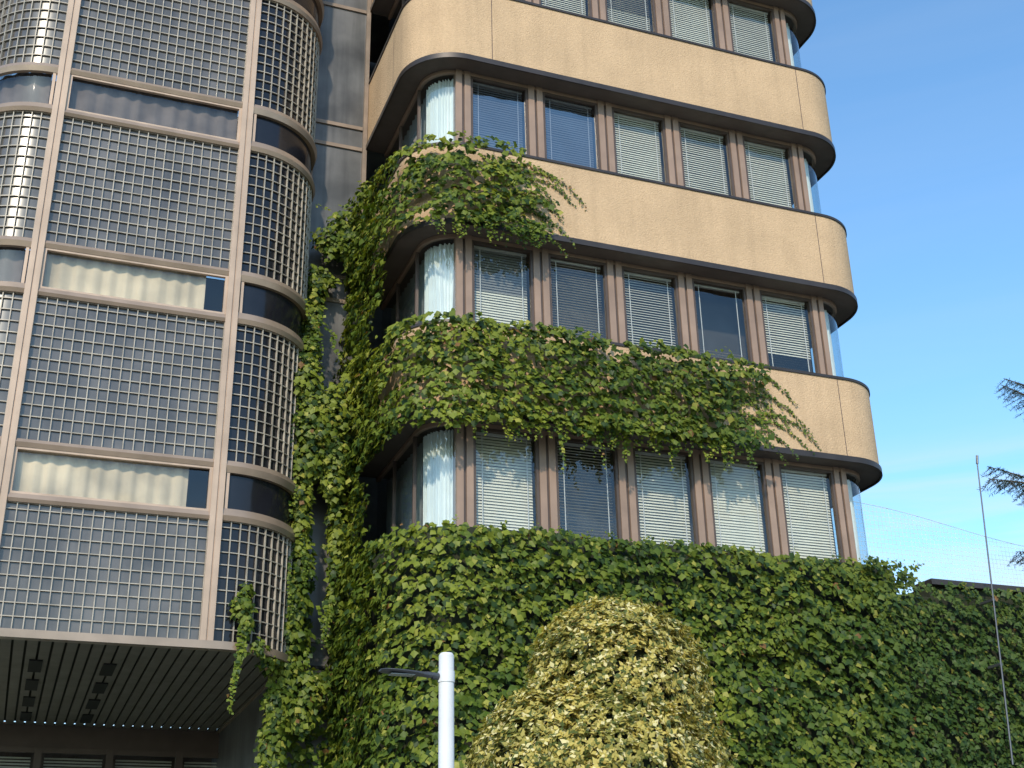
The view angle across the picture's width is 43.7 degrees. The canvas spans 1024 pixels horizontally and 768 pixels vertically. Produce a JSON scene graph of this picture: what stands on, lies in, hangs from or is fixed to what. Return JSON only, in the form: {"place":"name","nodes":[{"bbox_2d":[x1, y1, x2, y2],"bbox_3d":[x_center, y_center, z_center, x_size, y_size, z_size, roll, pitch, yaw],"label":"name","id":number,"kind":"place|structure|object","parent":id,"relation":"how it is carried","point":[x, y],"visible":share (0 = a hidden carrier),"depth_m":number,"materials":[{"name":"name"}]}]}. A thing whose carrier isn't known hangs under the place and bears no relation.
{"place":"outdoors","nodes":[
{"label":"outdoors","id":0,"kind":"place"},
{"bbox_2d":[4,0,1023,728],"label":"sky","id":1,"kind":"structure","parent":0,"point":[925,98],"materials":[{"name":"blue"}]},
{"label":"ground","id":2,"kind":"structure","parent":0,"visible":0},
{"bbox_2d":[0,0,331,767],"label":"curved office tower","id":3,"kind":"structure","parent":2,"relation":"on","point":[150,178],"depth_m":21.21,"materials":[{"name":"glass"}]},
{"bbox_2d":[211,0,366,767],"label":"service core","id":4,"kind":"object","parent":2,"relation":"on","point":[336,174],"visible":0.1,"depth_m":25.03,"materials":[{"name":"metal"}]},
{"bbox_2d":[304,0,371,725],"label":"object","id":5,"kind":"object","parent":2,"relation":"on","point":[364,128],"visible":0.21,"depth_m":25.59,"materials":[{"name":"grey metal"}]},
{"bbox_2d":[348,13,395,725],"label":"roof and back wall","id":6,"kind":"structure","parent":2,"relation":"on","point":[376,510],"depth_m":32.80,"materials":[{"name":"concrete"}]},
{"bbox_2d":[358,0,878,463],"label":"plaster bands","id":7,"kind":"object","parent":6,"relation":"attached to","point":[650,217],"visible":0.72,"depth_m":23.51,"materials":[{"name":"beige paint"}]},
{"bbox_2d":[385,0,847,455],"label":"expansion joints","id":8,"kind":"object","parent":7,"relation":"attached to","point":[815,219],"visible":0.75,"depth_m":23.57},
{"bbox_2d":[359,0,882,508],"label":"fascia trims","id":9,"kind":"object","parent":7,"relation":"attached to","point":[643,252],"visible":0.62,"depth_m":23.40,"materials":[{"name":"metal"}]},
{"bbox_2d":[463,594,737,767],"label":"golden topiary tree","id":10,"kind":"object","parent":2,"relation":"on","point":[622,684],"visible":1,"depth_m":12.36,"materials":[{"name":"yellow plant"}]},
{"bbox_2d":[226,130,1023,767],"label":"climbing ivy","id":11,"kind":"object","parent":2,"relation":"on","point":[348,408],"visible":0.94,"depth_m":20.49,"materials":[{"name":"green plant"}]},
{"bbox_2d":[349,526,915,767],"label":"base wall","id":12,"kind":"structure","parent":2,"relation":"on","point":[432,617],"depth_m":19.92,"materials":[{"name":"green plant"}]},
{"bbox_2d":[376,0,859,562],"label":"mullion pillars","id":13,"kind":"structure","parent":12,"relation":"on","point":[614,326],"depth_m":22.72,"materials":[{"name":"brown metal"}]},
{"bbox_2d":[357,0,879,505],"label":"band soffits","id":14,"kind":"object","parent":13,"relation":"on","point":[407,244],"visible":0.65,"depth_m":23.70,"materials":[{"name":"paint"}]},
{"bbox_2d":[473,0,836,560],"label":"room interiors","id":15,"kind":"object","parent":13,"relation":"attached to","point":[719,322],"visible":0.13,"depth_m":23.49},
{"bbox_2d":[386,1,425,539],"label":"windows","id":16,"kind":"structure","parent":15,"relation":"on","point":[404,471],"depth_m":22.19,"materials":[{"name":"glass"}]},
{"bbox_2d":[423,21,860,561],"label":"corner curtains","id":17,"kind":"object","parent":15,"relation":"on","point":[438,477],"visible":0.62,"depth_m":21.73,"materials":[{"name":"white fabric"}]},
{"bbox_2d":[391,0,850,561],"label":"window frames","id":18,"kind":"structure","parent":12,"relation":"on","point":[677,308],"depth_m":22.72,"materials":[{"name":"brown metal"}]},
{"bbox_2d":[473,0,825,476],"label":"blind headrails","id":19,"kind":"object","parent":18,"relation":"attached to","point":[635,274],"visible":0.97,"depth_m":23.23,"materials":[{"name":"metal"}]},
{"bbox_2d":[473,86,593,296],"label":"grey blinds","id":20,"kind":"object","parent":19,"relation":"hanging from","point":[484,254],"visible":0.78,"depth_m":23.40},
{"bbox_2d":[475,0,835,559],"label":"venetian blinds","id":21,"kind":"object","parent":18,"relation":"attached to","point":[721,516],"visible":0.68,"depth_m":22.15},
{"bbox_2d":[478,0,832,557],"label":"blind cords","id":22,"kind":"object","parent":18,"relation":"attached to","point":[669,315],"visible":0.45,"depth_m":22.68,"materials":[{"name":"white paint"}]},
{"bbox_2d":[795,24,868,556],"bbox_3d":[0.590,-2.286,28.651,8.400,15.710,10.600,8,-26,-19],"label":"curved corner glass","id":23,"kind":"object","parent":12,"relation":"on","point":[834,309],"visible":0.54,"depth_m":24.43,"materials":[{"name":"clear glass"}]},
{"bbox_2d":[894,586,1023,767],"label":"podium wall","id":24,"kind":"structure","parent":2,"relation":"on","point":[925,595],"depth_m":21.82,"materials":[{"name":"green plant"}]},
{"bbox_2d":[832,501,1023,592],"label":"safety net","id":25,"kind":"object","parent":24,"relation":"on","point":[1007,543],"visible":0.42,"depth_m":33.19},
{"bbox_2d":[913,578,1023,593],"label":"coping","id":26,"kind":"object","parent":24,"relation":"on","point":[937,583],"visible":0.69,"depth_m":22.50,"materials":[{"name":"metal"}]},
{"bbox_2d":[963,455,1013,764],"bbox_3d":[8.068,3.845,22.007,0.440,5.365,0.772,8,-26,-19],"label":"antenna mast","id":27,"kind":"object","parent":24,"relation":"attached to","point":[992,599],"visible":0.84,"depth_m":21.54,"materials":[{"name":"metal"}]},
{"bbox_2d":[977,377,1023,570],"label":"cedar tree","id":28,"kind":"object","parent":2,"relation":"on","point":[1004,484],"visible":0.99,"depth_m":30.16,"materials":[{"name":"green plant"}]},
{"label":"pavement","id":29,"kind":"structure","parent":0,"visible":0},
{"bbox_2d":[379,652,454,767],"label":"street lamp","id":30,"kind":"object","parent":29,"relation":"on","point":[444,676],"visible":1,"depth_m":10.28,"materials":[{"name":"white metal"}]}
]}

